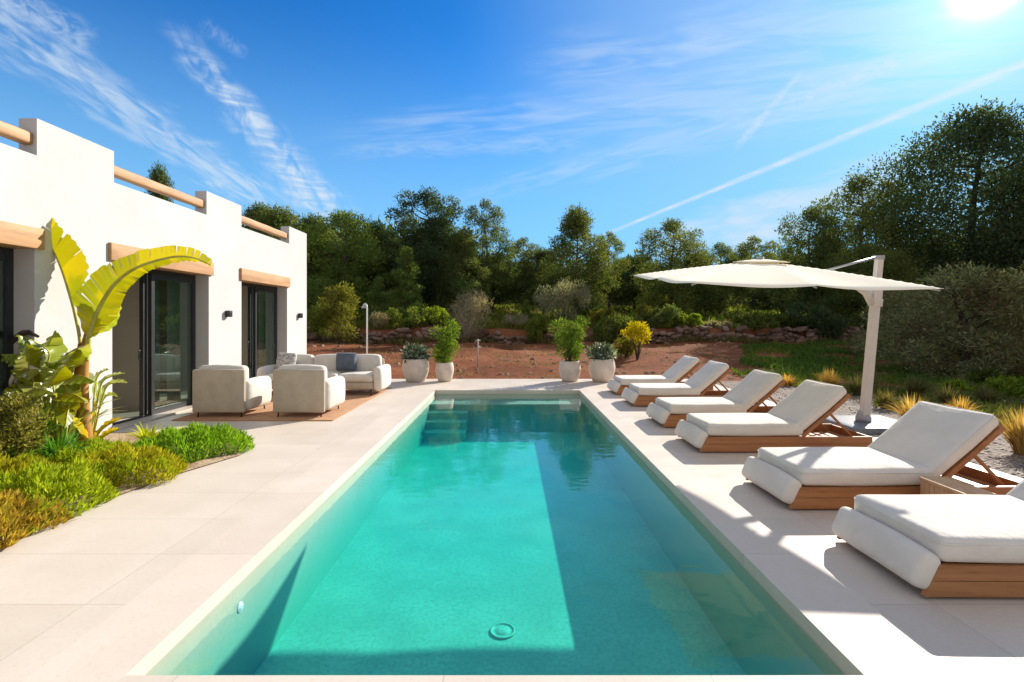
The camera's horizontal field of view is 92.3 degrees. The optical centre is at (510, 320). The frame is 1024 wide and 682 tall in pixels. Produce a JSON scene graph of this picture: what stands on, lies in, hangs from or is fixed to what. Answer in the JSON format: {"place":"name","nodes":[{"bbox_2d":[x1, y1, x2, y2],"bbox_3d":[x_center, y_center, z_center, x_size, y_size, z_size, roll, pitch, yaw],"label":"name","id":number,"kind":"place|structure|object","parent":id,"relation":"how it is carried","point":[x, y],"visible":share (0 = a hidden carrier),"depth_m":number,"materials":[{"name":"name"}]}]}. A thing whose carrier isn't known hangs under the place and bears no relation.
{"place":"outdoors","nodes":[
{"label":"outdoors","id":0,"kind":"place"},
{"bbox_2d":[0,379,1023,681],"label":"pool deck","id":1,"kind":"structure","parent":0,"point":[68,583],"depth_m":3.49,"materials":[{"name":"stone"}]},
{"bbox_2d":[0,432,244,550],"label":"bed soil","id":2,"kind":"structure","parent":1,"relation":"on","point":[115,436],"depth_m":5.52,"materials":[{"name":"soil"}]},
{"bbox_2d":[0,390,54,458],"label":"leaved shrub","id":3,"kind":"object","parent":2,"relation":"on","point":[24,426],"visible":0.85,"depth_m":5.21,"materials":[{"name":"green plant"}]},
{"bbox_2d":[0,449,61,484],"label":"ground cover","id":4,"kind":"object","parent":2,"relation":"on","point":[18,463],"visible":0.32,"depth_m":4.69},
{"bbox_2d":[0,488,75,549],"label":"ground cover","id":5,"kind":"object","parent":2,"relation":"on","point":[19,519],"visible":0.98,"depth_m":3.70,"materials":[{"name":"plant"}]},
{"bbox_2d":[1,330,97,436],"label":"bird of paradise","id":6,"kind":"object","parent":2,"relation":"on","point":[53,378],"visible":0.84,"depth_m":5.74,"materials":[{"name":"green plant"}]},
{"bbox_2d":[0,456,122,522],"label":"ground cover","id":7,"kind":"object","parent":2,"relation":"on","point":[73,478],"visible":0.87,"depth_m":4.22,"materials":[{"name":"plant"}]},
{"bbox_2d":[20,426,105,462],"bbox_3d":[-5.030,1.367,5.418,0.904,0.461,0.900,0,0,0],"label":"spiky tuft","id":8,"kind":"object","parent":2,"relation":"on","point":[51,447],"visible":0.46,"depth_m":5.41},
{"bbox_2d":[25,385,124,442],"bbox_3d":[-5.508,1.102,6.021,1.267,0.997,1.194,0,0,-40],"label":"strap leaf plant","id":9,"kind":"object","parent":2,"relation":"on","point":[72,426],"visible":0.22,"depth_m":6.00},
{"bbox_2d":[44,435,132,464],"bbox_3d":[-4.761,1.470,5.583,1.035,0.328,1.016,0,0,-23],"label":"ground cover","id":10,"kind":"object","parent":2,"relation":"on","point":[62,455],"visible":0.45,"depth_m":5.41,"materials":[{"name":"plant"}]},
{"bbox_2d":[72,368,126,441],"bbox_3d":[-5.158,1.077,6.143,0.590,0.917,1.076,0,0,-33],"label":"bird of paradise","id":11,"kind":"object","parent":2,"relation":"on","point":[79,426],"visible":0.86,"depth_m":6.29,"materials":[{"name":"plant"}]},
{"bbox_2d":[37,442,189,494],"bbox_3d":[-4.026,1.425,5.051,1.278,0.369,1.157,0,0,-16],"label":"ground cover","id":12,"kind":"object","parent":2,"relation":"on","point":[145,458],"visible":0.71,"depth_m":4.90,"materials":[{"name":"plant"}]},
{"bbox_2d":[51,218,211,442],"bbox_3d":[-4.791,0.042,6.068,2.560,3.221,0.319,0,0,8],"label":"bird of paradise","id":13,"kind":"object","parent":2,"relation":"on","point":[98,312],"visible":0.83,"depth_m":6.06,"materials":[{"name":"yellow plant"}]},
{"bbox_2d":[117,420,255,468],"bbox_3d":[-3.913,1.439,6.069,1.395,0.389,1.437,0,0,-30],"label":"ground cover","id":14,"kind":"object","parent":2,"relation":"on","point":[212,437],"visible":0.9,"depth_m":5.84,"materials":[{"name":"plant"}]},
{"bbox_2d":[171,387,390,420],"bbox_3d":[-4.130,1.591,9.805,2.580,0.013,3.890,0,0,0],"label":"rug","id":15,"kind":"object","parent":1,"relation":"on","point":[354,398],"visible":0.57,"depth_m":8.33,"materials":[{"name":"carpet"}]},
{"bbox_2d":[192,364,271,416],"bbox_3d":[-4.802,1.156,8.514,1.006,0.859,0.922,0,0,0],"label":"armchair","id":16,"kind":"object","parent":15,"relation":"on","point":[223,388],"visible":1,"depth_m":8.06,"materials":[{"name":"beige fabric"}]},
{"bbox_2d":[273,364,344,416],"bbox_3d":[-3.471,1.156,8.514,1.006,0.859,0.921,0,0,2],"label":"armchair","id":17,"kind":"object","parent":15,"relation":"on","point":[302,388],"visible":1,"depth_m":8.06,"materials":[{"name":"beige fabric"}]},
{"bbox_2d":[257,354,390,395],"bbox_3d":[-4.049,1.165,10.831,2.713,0.841,0.949,0,0,0],"label":"sofa","id":18,"kind":"object","parent":15,"relation":"on","point":[371,371],"visible":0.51,"depth_m":10.74,"materials":[{"name":"beige fabric"}]},
{"bbox_2d":[336,353,356,370],"bbox_3d":[-3.620,0.899,10.861,0.451,0.408,0.244,0,-17,-6],"label":"pillow","id":19,"kind":"object","parent":18,"relation":"on","point":[346,361],"visible":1,"depth_m":10.77,"materials":[{"name":"fabric"}]},
{"bbox_2d":[402,359,428,381],"bbox_3d":[-2.500,1.298,13.000,0.704,0.600,0.704,0,0,0],"label":"planter pot","id":20,"kind":"object","parent":1,"relation":"on","point":[415,370],"visible":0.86,"depth_m":12.73,"materials":[{"name":"ceramic"}]},
{"bbox_2d":[400,342,431,362],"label":"potted plant","id":21,"kind":"object","parent":20,"relation":"in","point":[413,351],"visible":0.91,"depth_m":12.85,"materials":[{"name":"green plant"}]},
{"bbox_2d":[435,362,453,381],"bbox_3d":[-1.740,1.348,13.050,0.490,0.500,0.490,0,0,0],"label":"planter pot","id":22,"kind":"object","parent":1,"relation":"on","point":[444,372],"visible":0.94,"depth_m":12.86,"materials":[{"name":"ceramic"}]},
{"bbox_2d":[429,317,461,363],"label":"potted plant","id":23,"kind":"object","parent":22,"relation":"in","point":[447,340],"visible":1,"depth_m":12.92,"materials":[{"name":"green plant"}]},
{"bbox_2d":[21,388,967,681],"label":"pool kerb","id":24,"kind":"structure","parent":1,"relation":"on","point":[839,622],"depth_m":3.05,"materials":[{"name":"stone"}]},
{"bbox_2d":[146,394,845,674],"bbox_3d":[-0.070,2.042,6.795,3.336,0.715,9.146,0,0,0],"label":"pool basin","id":25,"kind":"object","parent":1,"relation":"in","point":[596,547],"visible":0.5,"depth_m":4.32,"materials":[{"name":"tile"}]},
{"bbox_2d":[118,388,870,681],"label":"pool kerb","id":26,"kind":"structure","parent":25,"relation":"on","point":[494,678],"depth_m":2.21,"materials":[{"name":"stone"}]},
{"bbox_2d":[490,622,514,639],"bbox_3d":[-0.060,2.393,3.800,0.200,0.010,0.200,0,0,0],"label":"pool drain","id":27,"kind":"object","parent":25,"relation":"on","point":[502,630],"visible":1,"depth_m":3.79,"materials":[{"name":"plastic"}]},
{"bbox_2d":[423,399,583,440],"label":"pool steps","id":28,"kind":"structure","parent":25,"relation":"on","point":[523,418],"depth_m":10.62,"materials":[{"name":"tile"}]},
{"bbox_2d":[423,404,583,432],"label":"pool step edges","id":29,"kind":"object","parent":28,"relation":"on","point":[467,413],"visible":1,"depth_m":10.35,"materials":[{"name":"stone"}]},
{"bbox_2d":[559,360,580,381],"bbox_3d":[1.580,1.328,13.050,0.581,0.540,0.581,0,0,0],"label":"planter pot","id":30,"kind":"object","parent":1,"relation":"on","point":[569,371],"visible":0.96,"depth_m":12.83,"materials":[{"name":"ceramic"}]},
{"bbox_2d":[548,315,589,361],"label":"potted plant","id":31,"kind":"object","parent":30,"relation":"in","point":[570,343],"visible":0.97,"depth_m":12.94,"materials":[{"name":"green plant"}]},
{"bbox_2d":[588,358,614,381],"bbox_3d":[2.420,1.298,13.000,0.704,0.600,0.704,0,0,0],"label":"planter pot","id":32,"kind":"object","parent":1,"relation":"on","point":[601,370],"visible":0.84,"depth_m":12.73,"materials":[{"name":"ceramic"}]},
{"bbox_2d":[584,341,619,360],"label":"potted plant","id":33,"kind":"object","parent":32,"relation":"in","point":[603,352],"visible":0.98,"depth_m":12.85,"materials":[{"name":"green plant"}]},
{"bbox_2d":[607,356,712,393],"bbox_3d":[3.311,1.197,10.987,2.178,0.802,0.780,0,0,0],"label":"sun lounger","id":34,"kind":"object","parent":1,"relation":"on","point":[681,369],"visible":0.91,"depth_m":10.65,"materials":[{"name":"white fabric"}]},
{"bbox_2d":[621,361,730,405],"bbox_3d":[3.321,1.197,9.554,2.178,0.802,0.780,0,0,0],"label":"sun lounger","id":35,"kind":"object","parent":1,"relation":"on","point":[703,378],"visible":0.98,"depth_m":9.20,"materials":[{"name":"white fabric"}]},
{"bbox_2d":[646,369,785,426],"bbox_3d":[3.311,1.197,7.729,2.178,0.802,0.780,0,0,0],"label":"sun lounger","id":36,"kind":"object","parent":1,"relation":"on","point":[752,391],"visible":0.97,"depth_m":7.42,"materials":[{"name":"white fabric"}]},
{"bbox_2d":[675,380,872,451],"bbox_3d":[3.321,1.197,6.336,2.178,0.802,0.780,0,0,0],"label":"sun lounger","id":37,"kind":"object","parent":1,"relation":"on","point":[800,413],"visible":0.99,"depth_m":5.97,"materials":[{"name":"white fabric"}]},
{"bbox_2d":[634,255,943,434],"bbox_3d":[3.950,0.327,6.790,3.860,2.543,2.579,0,0,0],"label":"cantilever umbrella","id":38,"kind":"object","parent":1,"relation":"on","point":[760,272],"visible":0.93,"depth_m":6.42,"materials":[{"name":"fabric"}]},
{"bbox_2d":[741,401,1019,508],"bbox_3d":[3.381,1.197,4.534,2.178,0.802,0.780,0,0,-1],"label":"sun lounger","id":39,"kind":"object","parent":1,"relation":"on","point":[906,450],"visible":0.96,"depth_m":4.26,"materials":[{"name":"white fabric"}]},
{"bbox_2d":[832,479,1023,596],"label":"sun lounger","id":40,"kind":"object","parent":1,"relation":"on","point":[950,545],"visible":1,"depth_m":2.97,"materials":[{"name":"fabric"}]},
{"bbox_2d":[919,477,996,494],"bbox_3d":[3.500,1.442,3.860,0.240,0.312,0.410,0,0,0],"label":"side table","id":41,"kind":"object","parent":1,"relation":"on","point":[939,485],"visible":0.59,"depth_m":3.88,"materials":[{"name":"brown wood"}]},
{"bbox_2d":[0,0,1023,266],"label":"sky","id":42,"kind":"structure","parent":0,"point":[728,118],"materials":[{"name":"blue"}]},
{"bbox_2d":[307,296,1017,386],"bbox_3d":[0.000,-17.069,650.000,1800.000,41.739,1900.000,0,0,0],"label":"ground","id":43,"kind":"structure","parent":0,"point":[522,369],"depth_m":20.43,"materials":[{"name":"red soil"}]},
{"bbox_2d":[0,118,306,438],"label":"white house","id":44,"kind":"structure","parent":43,"relation":"on","point":[64,179],"depth_m":8.11,"materials":[{"name":"paint"}]},
{"bbox_2d":[167,281,180,404],"bbox_3d":[-6.300,0.375,9.180,0.079,2.350,0.320,0,0,0],"label":"curtain","id":45,"kind":"object","parent":44,"relation":"hanging from","point":[173,349],"visible":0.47,"depth_m":9.22,"materials":[{"name":"fabric"}]},
{"bbox_2d":[258,291,265,367],"bbox_3d":[-6.300,0.375,12.460,0.079,2.350,0.320,0,0,0],"label":"curtain","id":46,"kind":"object","parent":44,"relation":"hanging from","point":[261,329],"visible":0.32,"depth_m":12.41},
{"bbox_2d":[144,160,176,203],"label":"pine tree","id":47,"kind":"object","parent":43,"relation":"on","point":[157,174],"visible":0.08,"depth_m":30.86,"materials":[{"name":"green plant"}]},
{"bbox_2d":[241,199,274,231],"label":"pine tree","id":48,"kind":"object","parent":43,"relation":"on","point":[252,212],"visible":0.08,"depth_m":45.29,"materials":[{"name":"green plant"}]},
{"bbox_2d":[249,203,328,297],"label":"pine tree","id":49,"kind":"object","parent":43,"relation":"on","point":[278,217],"visible":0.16,"depth_m":39.13,"materials":[{"name":"green plant"}]},
{"bbox_2d":[307,300,331,341],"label":"shrub","id":50,"kind":"object","parent":43,"relation":"on","point":[315,320],"visible":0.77,"depth_m":25.85,"materials":[{"name":"green plant"}]},
{"bbox_2d":[292,212,363,308],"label":"pine tree","id":51,"kind":"object","parent":43,"relation":"on","point":[310,219],"visible":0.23,"depth_m":36.38,"materials":[{"name":"green plant"}]},
{"bbox_2d":[314,281,360,344],"bbox_3d":[-8.876,-0.434,25.468,2.422,3.428,2.359,0,0,0],"label":"shrub","id":52,"kind":"object","parent":43,"relation":"on","point":[342,313],"visible":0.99,"depth_m":25.32,"materials":[{"name":"green plant"}]},
{"bbox_2d":[293,209,402,317],"bbox_3d":[-11.392,-3.918,35.278,7.919,8.175,8.832,0,0,38],"label":"pine tree","id":53,"kind":"object","parent":43,"relation":"on","point":[359,240],"visible":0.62,"depth_m":33.79,"materials":[{"name":"green plant"}]},
{"bbox_2d":[339,219,400,305],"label":"pine tree","id":54,"kind":"object","parent":43,"relation":"on","point":[377,234],"visible":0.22,"depth_m":38.19,"materials":[{"name":"green plant"}]},
{"bbox_2d":[360,276,392,325],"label":"young pine","id":55,"kind":"object","parent":43,"relation":"on","point":[375,294],"visible":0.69,"depth_m":29.76,"materials":[{"name":"green plant"}]},
{"bbox_2d":[385,246,427,319],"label":"young pine","id":56,"kind":"object","parent":43,"relation":"on","point":[406,275],"visible":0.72,"depth_m":30.75,"materials":[{"name":"green plant"}]},
{"bbox_2d":[384,306,439,327],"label":"shrub","id":57,"kind":"object","parent":43,"relation":"on","point":[411,315],"visible":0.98,"depth_m":27.95,"materials":[{"name":"green plant"}]},
{"bbox_2d":[379,185,466,307],"bbox_3d":[-6.285,-5.246,38.352,7.340,10.521,6.681,0,0,29],"label":"pine tree","id":58,"kind":"object","parent":43,"relation":"on","point":[427,203],"visible":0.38,"depth_m":37.15,"materials":[{"name":"green plant"}]},
{"bbox_2d":[389,213,472,306],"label":"pine tree","id":59,"kind":"object","parent":43,"relation":"on","point":[431,250],"visible":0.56,"depth_m":34.88,"materials":[{"name":"green plant"}]},
{"bbox_2d":[426,229,492,315],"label":"pine tree","id":60,"kind":"object","parent":43,"relation":"on","point":[461,243],"visible":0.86,"depth_m":34.19,"materials":[{"name":"green plant"}]},
{"bbox_2d":[442,288,494,342],"bbox_3d":[-2.209,-0.361,27.069,3.305,3.207,2.562,0,0,31],"label":"shrub","id":61,"kind":"object","parent":43,"relation":"on","point":[467,328],"visible":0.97,"depth_m":26.81,"materials":[{"name":"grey plant"}]},
{"bbox_2d":[459,197,517,312],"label":"pine tree","id":62,"kind":"object","parent":43,"relation":"on","point":[497,267],"visible":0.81,"depth_m":36.75,"materials":[{"name":"green plant"}]},
{"bbox_2d":[471,255,521,309],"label":"pine tree","id":63,"kind":"object","parent":43,"relation":"on","point":[500,295],"visible":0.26,"depth_m":41.48,"materials":[{"name":"green plant"}]},
{"bbox_2d":[501,236,547,311],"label":"pine tree","id":64,"kind":"object","parent":43,"relation":"on","point":[524,253],"visible":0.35,"depth_m":39.16,"materials":[{"name":"green plant"}]},
{"bbox_2d":[525,312,548,341],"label":"shrub","id":65,"kind":"object","parent":43,"relation":"on","point":[537,326],"visible":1,"depth_m":26.81,"materials":[{"name":"green plant"}]},
{"bbox_2d":[508,247,571,314],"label":"pine tree","id":66,"kind":"object","parent":43,"relation":"on","point":[527,295],"visible":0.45,"depth_m":37.38,"materials":[{"name":"green plant"}]},
{"bbox_2d":[308,340,813,378],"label":"soil weeds","id":67,"kind":"object","parent":43,"relation":"on","point":[497,362],"visible":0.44,"depth_m":20.10,"materials":[{"name":"green plant"}]},
{"bbox_2d":[532,278,591,323],"bbox_3d":[3.164,-1.229,29.346,3.844,2.968,4.109,0,0,0],"label":"shrub","id":68,"kind":"object","parent":43,"relation":"on","point":[559,297],"visible":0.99,"depth_m":28.84,"materials":[{"name":"green plant"}]},
{"bbox_2d":[532,202,621,316],"bbox_3d":[4.739,-4.126,35.029,6.414,8.644,5.619,0,0,-33],"label":"pine tree","id":69,"kind":"object","parent":43,"relation":"on","point":[577,220],"visible":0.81,"depth_m":34.07,"materials":[{"name":"green plant"}]},
{"bbox_2d":[307,341,887,378],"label":"field stones","id":70,"kind":"object","parent":43,"relation":"on","point":[552,370],"visible":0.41,"depth_m":18.31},
{"bbox_2d":[583,231,632,307],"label":"pine tree","id":71,"kind":"object","parent":43,"relation":"on","point":[618,261],"visible":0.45,"depth_m":38.81,"materials":[{"name":"green plant"}]},
{"bbox_2d":[322,333,903,344],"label":"stone wall","id":72,"kind":"structure","parent":43,"relation":"on","point":[542,340],"depth_m":26.83,"materials":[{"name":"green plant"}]},
{"bbox_2d":[241,213,984,305],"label":"wood","id":73,"kind":"object","parent":43,"relation":"on","point":[736,301],"visible":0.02,"depth_m":53.17,"materials":[{"name":"plant"}]},
{"bbox_2d":[591,313,634,343],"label":"shrub","id":74,"kind":"object","parent":43,"relation":"on","point":[620,323],"visible":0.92,"depth_m":26.47,"materials":[{"name":"green plant"}]},
{"bbox_2d":[613,337,641,357],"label":"shrub","id":75,"kind":"object","parent":43,"relation":"on","point":[626,349],"visible":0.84,"depth_m":19.79,"materials":[{"name":"green plant"}]},
{"bbox_2d":[601,254,666,310],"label":"pine tree","id":76,"kind":"object","parent":43,"relation":"on","point":[631,292],"visible":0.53,"depth_m":40.77,"materials":[{"name":"green plant"}]},
{"bbox_2d":[620,320,652,359],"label":"broom shrub","id":77,"kind":"object","parent":43,"relation":"on","point":[641,329],"visible":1,"depth_m":19.18,"materials":[{"name":"yellow plant"}]},
{"bbox_2d":[307,325,1017,344],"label":"terrace wall","id":78,"kind":"structure","parent":43,"relation":"on","point":[778,334],"depth_m":27.21,"materials":[{"name":"stone"}]},
{"bbox_2d":[640,303,686,327],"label":"shrub","id":79,"kind":"object","parent":43,"relation":"on","point":[669,313],"visible":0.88,"depth_m":27.77,"materials":[{"name":"green plant"}]},
{"bbox_2d":[309,299,1020,329],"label":"scrub undergrowth","id":80,"kind":"object","parent":43,"relation":"on","point":[499,311],"visible":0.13,"depth_m":35.39,"materials":[{"name":"green plant"}]},
{"bbox_2d":[334,319,1017,329],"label":"terrace grass","id":81,"kind":"structure","parent":43,"relation":"on","point":[666,325],"depth_m":27.91,"materials":[{"name":"green plant"}]},
{"bbox_2d":[630,217,724,316],"bbox_3d":[11.990,-3.717,35.525,6.772,7.924,7.222,0,0,25],"label":"holm oak","id":82,"kind":"object","parent":43,"relation":"on","point":[649,289],"visible":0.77,"depth_m":34.98,"materials":[{"name":"plant"}]},
{"bbox_2d":[662,255,735,314],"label":"pine tree","id":83,"kind":"object","parent":43,"relation":"on","point":[717,306],"visible":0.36,"depth_m":35.78,"materials":[{"name":"green plant"}]},
{"bbox_2d":[699,242,750,308],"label":"pine tree","id":84,"kind":"object","parent":43,"relation":"on","point":[724,252],"visible":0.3,"depth_m":37.22,"materials":[{"name":"green plant"}]},
{"bbox_2d":[732,235,780,310],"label":"pine tree","id":85,"kind":"object","parent":43,"relation":"on","point":[750,248],"visible":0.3,"depth_m":40.39,"materials":[{"name":"green plant"}]},
{"bbox_2d":[728,310,798,330],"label":"shrub","id":86,"kind":"object","parent":43,"relation":"on","point":[757,318],"visible":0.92,"depth_m":27.44,"materials":[{"name":"green plant"}]},
{"bbox_2d":[742,259,815,313],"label":"pine tree","id":87,"kind":"object","parent":43,"relation":"on","point":[754,295],"visible":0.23,"depth_m":35.76,"materials":[{"name":"green plant"}]},
{"bbox_2d":[782,300,832,328],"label":"shrub","id":88,"kind":"object","parent":43,"relation":"on","point":[822,313],"visible":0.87,"depth_m":27.39,"materials":[{"name":"green plant"}]},
{"bbox_2d":[762,203,870,314],"bbox_3d":[20.634,-3.724,33.049,6.252,8.343,5.863,0,0,35],"label":"holm oak","id":89,"kind":"object","parent":43,"relation":"on","point":[799,243],"visible":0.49,"depth_m":32.43,"materials":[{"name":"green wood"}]},
{"bbox_2d":[814,312,854,340],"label":"shrub","id":90,"kind":"object","parent":43,"relation":"on","point":[834,323],"visible":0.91,"depth_m":26.67,"materials":[{"name":"green plant"}]},
{"bbox_2d":[785,170,938,321],"bbox_3d":[22.266,-4.611,31.657,8.202,10.394,7.692,0,0,4],"label":"holm oak","id":91,"kind":"object","parent":43,"relation":"on","point":[853,187],"visible":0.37,"depth_m":30.75,"materials":[{"name":"plant"}]},
{"bbox_2d":[805,241,925,328],"bbox_3d":[20.994,-2.016,29.464,6.365,5.504,6.787,0,0,45],"label":"holm oak","id":92,"kind":"object","parent":43,"relation":"on","point":[837,297],"visible":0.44,"depth_m":28.42,"materials":[{"name":"green plant"}]},
{"bbox_2d":[839,289,978,357],"bbox_3d":[15.823,0.285,19.538,4.582,3.456,4.480,0,0,41],"label":"wild olive","id":93,"kind":"object","parent":43,"relation":"on","point":[860,352],"visible":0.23,"depth_m":19.52,"materials":[{"name":"green plant"}]},
{"bbox_2d":[840,94,1023,328],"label":"holm oak","id":94,"kind":"object","parent":43,"relation":"on","point":[970,135],"visible":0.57,"depth_m":29.77,"materials":[{"name":"plant"}]},
{"bbox_2d":[850,257,1023,381],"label":"wild olive","id":95,"kind":"object","parent":43,"relation":"on","point":[932,363],"visible":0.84,"depth_m":14.12,"materials":[{"name":"green plant"}]},
{"bbox_2d":[926,149,1023,324],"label":"holm oak","id":96,"kind":"object","parent":43,"relation":"on","point":[1013,213],"visible":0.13,"depth_m":30.77,"materials":[{"name":"plant"}]},
{"bbox_2d":[937,261,1023,376],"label":"wild olive","id":97,"kind":"object","parent":43,"relation":"on","point":[1003,322],"visible":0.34,"depth_m":13.88,"materials":[{"name":"green plant"}]},
{"bbox_2d":[960,366,1021,383],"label":"shrub","id":98,"kind":"object","parent":43,"relation":"on","point":[974,374],"visible":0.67,"depth_m":12.95,"materials":[{"name":"green plant"}]},
{"bbox_2d":[983,374,1023,399],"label":"shrub","id":99,"kind":"object","parent":43,"relation":"on","point":[1009,386],"visible":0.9,"depth_m":10.55,"materials":[{"name":"green plant"}]},
{"bbox_2d":[716,381,1023,478],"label":"gravel ground","id":100,"kind":"structure","parent":0,"point":[1007,462],"depth_m":6.68,"materials":[{"name":"gravel"}]},
{"bbox_2d":[872,388,904,408],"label":"grass tuft","id":101,"kind":"object","parent":100,"relation":"on","point":[883,399],"visible":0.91,"depth_m":9.30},
{"bbox_2d":[789,379,1023,424],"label":"gravel edge weeds","id":102,"kind":"object","parent":100,"relation":"on","point":[983,403],"visible":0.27,"depth_m":10.10,"materials":[{"name":"yellow plant"}]},
{"bbox_2d":[791,380,1023,425],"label":"gravel edge greens","id":103,"kind":"object","parent":100,"relation":"on","point":[971,398],"visible":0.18,"depth_m":9.79,"materials":[{"name":"green plant"}]},
{"bbox_2d":[894,372,939,392],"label":"shrub","id":104,"kind":"object","parent":100,"relation":"on","point":[917,385],"visible":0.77,"depth_m":10.85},
{"bbox_2d":[926,383,974,404],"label":"grass tuft","id":105,"kind":"object","parent":100,"relation":"on","point":[944,395],"visible":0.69,"depth_m":9.53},
{"bbox_2d":[937,378,978,392],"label":"shrub","id":106,"kind":"object","parent":100,"relation":"on","point":[960,384],"visible":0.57,"depth_m":11.08,"materials":[{"name":"green plant"}]},
{"bbox_2d":[731,338,1023,388],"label":"lawn grass","id":107,"kind":"structure","parent":0,"point":[806,359],"depth_m":16.87,"materials":[{"name":"plant"}]},
{"bbox_2d":[992,406,1023,454],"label":"feather grass","id":108,"kind":"object","parent":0,"point":[1015,435],"depth_m":6.16,"materials":[{"name":"plant"}]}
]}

